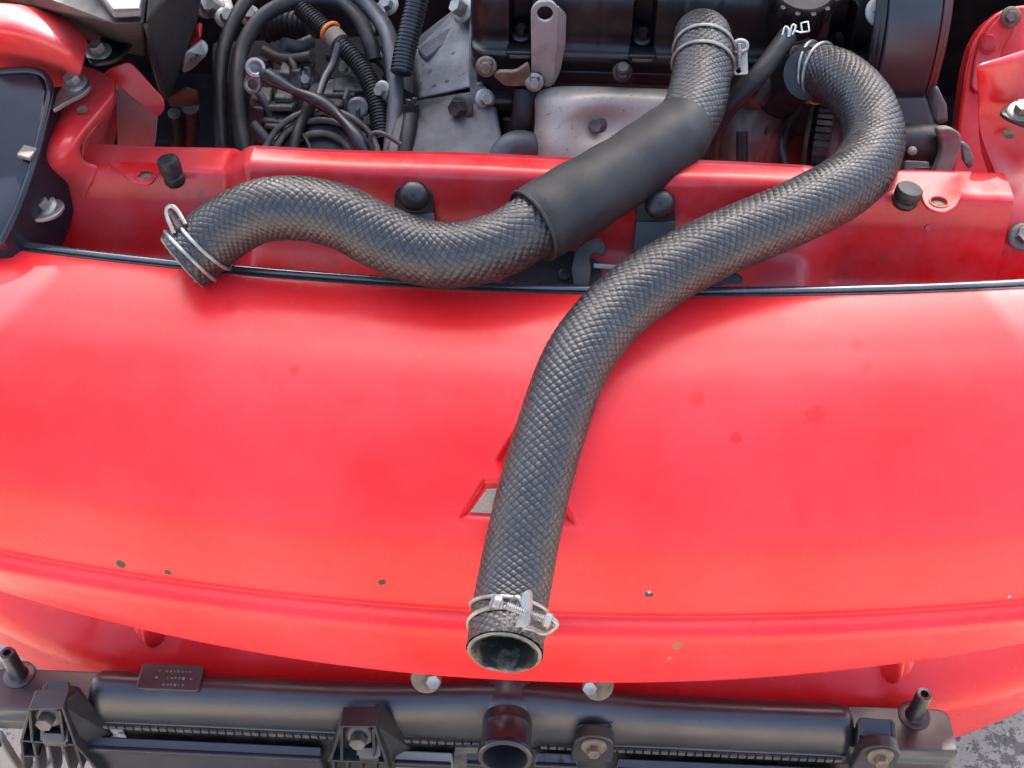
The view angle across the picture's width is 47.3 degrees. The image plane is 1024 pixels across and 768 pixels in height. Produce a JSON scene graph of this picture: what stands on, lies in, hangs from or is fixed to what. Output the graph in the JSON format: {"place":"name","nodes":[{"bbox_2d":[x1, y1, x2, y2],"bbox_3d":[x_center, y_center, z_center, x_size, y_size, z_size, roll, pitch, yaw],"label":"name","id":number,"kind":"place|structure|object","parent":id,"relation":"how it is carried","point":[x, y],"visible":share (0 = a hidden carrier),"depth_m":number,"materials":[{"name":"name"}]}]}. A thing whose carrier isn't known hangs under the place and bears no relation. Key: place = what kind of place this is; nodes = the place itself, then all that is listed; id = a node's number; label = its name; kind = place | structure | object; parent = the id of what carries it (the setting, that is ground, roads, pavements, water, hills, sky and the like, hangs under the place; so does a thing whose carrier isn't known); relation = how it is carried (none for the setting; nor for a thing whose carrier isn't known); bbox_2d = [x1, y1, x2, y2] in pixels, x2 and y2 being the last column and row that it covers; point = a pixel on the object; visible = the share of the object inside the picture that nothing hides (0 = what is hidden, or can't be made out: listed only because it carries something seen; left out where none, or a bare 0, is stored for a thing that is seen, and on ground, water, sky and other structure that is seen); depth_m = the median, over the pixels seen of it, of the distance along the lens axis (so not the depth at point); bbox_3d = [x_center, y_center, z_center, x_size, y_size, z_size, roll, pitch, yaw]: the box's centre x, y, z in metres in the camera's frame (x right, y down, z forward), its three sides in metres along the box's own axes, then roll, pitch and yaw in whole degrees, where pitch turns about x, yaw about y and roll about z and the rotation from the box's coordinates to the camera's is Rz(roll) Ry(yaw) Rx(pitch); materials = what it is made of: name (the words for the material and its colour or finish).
{"place":"outdoors","nodes":[
{"label":"outdoors","id":0,"kind":"place"},
{"bbox_2d":[0,643,1023,767],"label":"ground","id":1,"kind":"structure","parent":0,"point":[999,744],"depth_m":1.22,"materials":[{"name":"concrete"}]},
{"bbox_2d":[0,647,957,767],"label":"radiator","id":2,"kind":"object","parent":1,"relation":"on","point":[174,716],"visible":0.98,"depth_m":0.89,"materials":[{"name":"plastic"}]},
{"bbox_2d":[0,0,1023,737],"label":"red car","id":3,"kind":"object","parent":1,"relation":"on","point":[798,474],"visible":0.73,"depth_m":0.74,"materials":[{"name":"paint"}]},
{"bbox_2d":[0,0,200,106],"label":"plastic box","id":4,"kind":"object","parent":3,"relation":"on","point":[161,31],"visible":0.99,"depth_m":0.81,"materials":[{"name":"plastic"}]},
{"bbox_2d":[161,8,748,288],"bbox_3d":[0.000,-0.142,0.777,0.446,0.093,0.156,-23,49,-21],"label":"radiator hose","id":5,"kind":"object","parent":3,"relation":"on","point":[559,210],"visible":1,"depth_m":0.73,"materials":[{"name":"rubber"}]},
{"bbox_2d":[466,39,905,672],"bbox_3d":[0.128,-0.044,0.763,0.121,0.160,0.528,26,50,24],"label":"radiator hose","id":6,"kind":"object","parent":3,"relation":"attached to","point":[612,315],"visible":1,"depth_m":0.70,"materials":[{"name":"rubber"}]},
{"bbox_2d":[456,0,952,166],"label":"engine","id":7,"kind":"object","parent":3,"relation":"attached to","point":[566,78],"visible":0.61,"depth_m":0.93,"materials":[{"name":"metal"}]},
{"bbox_2d":[198,0,501,152],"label":"gearbox","id":8,"kind":"object","parent":7,"relation":"attached to","point":[466,121],"visible":0.53,"depth_m":0.99,"materials":[{"name":"metal"}]},
{"bbox_2d":[212,0,256,147],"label":"coolant hose","id":9,"kind":"object","parent":8,"relation":"attached to","point":[237,14],"visible":0.88,"depth_m":1.01,"materials":[{"name":"black rubber"}]},
{"bbox_2d":[260,10,315,43],"bbox_3d":[-0.208,-0.330,1.078,0.052,0.034,0.030,7,45,7],"label":"wiring conduit","id":10,"kind":"object","parent":8,"relation":"attached to","point":[290,25],"visible":0.56,"depth_m":1.07,"materials":[{"name":"black plastic"}]},
{"bbox_2d":[228,0,381,150],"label":"coolant hose","id":11,"kind":"object","parent":8,"relation":"attached to","point":[267,13],"visible":0.87,"depth_m":1.01,"materials":[{"name":"black rubber"}]},
{"bbox_2d":[243,57,369,150],"bbox_3d":[-0.161,-0.224,0.964,0.138,0.066,0.028,25,50,23],"label":"battery cable","id":12,"kind":"object","parent":8,"relation":"attached to","point":[256,70],"visible":0.91,"depth_m":0.96,"materials":[{"name":"rubber"}]},
{"bbox_2d":[288,102,314,147],"bbox_3d":[-0.176,-0.207,0.971,0.013,0.040,0.071,11,46,10],"label":"earth lead","id":13,"kind":"object","parent":12,"relation":"hanging from","point":[301,122],"visible":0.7,"depth_m":0.97,"materials":[{"name":"black rubber"}]},
{"bbox_2d":[368,130,401,150],"bbox_3d":[-0.103,-0.196,0.945,0.029,0.017,0.011,2,45,2],"label":"cable tie","id":14,"kind":"object","parent":12,"relation":"attached to","point":[372,134],"visible":1,"depth_m":0.94,"materials":[{"name":"black plastic"}]},
{"bbox_2d":[302,132,311,147],"bbox_3d":[-0.171,-0.202,0.968,0.005,0.016,0.040,-16,47,-15],"label":"thin wire","id":15,"kind":"object","parent":8,"relation":"attached to","point":[306,140],"visible":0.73,"depth_m":0.96,"materials":[{"name":"black rubber"}]},
{"bbox_2d":[316,42,340,94],"bbox_3d":[-0.157,-0.267,0.998,0.009,0.030,0.055,13,46,12],"label":"sensor lead","id":16,"kind":"object","parent":8,"relation":"attached to","point":[328,72],"visible":0.86,"depth_m":1.00,"materials":[{"name":"grey plastic"}]},
{"bbox_2d":[294,1,386,145],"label":"wiring conduit","id":17,"kind":"object","parent":8,"relation":"attached to","point":[325,30],"visible":0.94,"depth_m":1.00,"materials":[{"name":"black plastic"}]},
{"bbox_2d":[350,0,403,150],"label":"clutch pipe","id":18,"kind":"object","parent":8,"relation":"attached to","point":[375,14],"visible":0.77,"depth_m":0.99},
{"bbox_2d":[397,97,418,150],"bbox_3d":[-0.086,-0.203,0.961,0.014,0.044,0.064,5,45,5],"label":"cut cable","id":19,"kind":"object","parent":8,"relation":"attached to","point":[409,124],"visible":0.78,"depth_m":0.96,"materials":[{"name":"black rubber"}]},
{"bbox_2d":[390,0,427,76],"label":"wiring conduit","id":20,"kind":"object","parent":8,"relation":"attached to","point":[406,43],"visible":1,"depth_m":0.97,"materials":[{"name":"black plastic"}]},
{"bbox_2d":[706,21,809,160],"bbox_3d":[0.183,-0.209,0.887,0.084,0.119,0.022,-30,52,-26],"label":"breather hose","id":21,"kind":"object","parent":7,"relation":"attached to","point":[744,89],"visible":0.79,"depth_m":0.86,"materials":[{"name":"black rubber"}]},
{"bbox_2d":[753,77,771,105],"bbox_3d":[0.205,-0.233,0.904,0.038,0.034,0.012,-16,47,-15],"label":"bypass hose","id":22,"kind":"object","parent":7,"relation":"attached to","point":[763,94],"visible":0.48,"depth_m":0.90,"materials":[{"name":"black rubber"}]},
{"bbox_2d":[786,36,810,54],"bbox_3d":[0.224,-0.268,0.920,0.026,0.020,0.014,8,46,8],"label":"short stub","id":23,"kind":"object","parent":7,"relation":"attached to","point":[803,41],"visible":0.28,"depth_m":0.91,"materials":[{"name":"black rubber"}]},
{"bbox_2d":[896,85,973,170],"bbox_3d":[0.320,-0.197,0.917,0.090,0.076,0.123,2,45,2],"label":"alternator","id":24,"kind":"object","parent":7,"relation":"attached to","point":[932,144],"visible":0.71,"depth_m":0.89,"materials":[{"name":"grey metal"}]}
]}

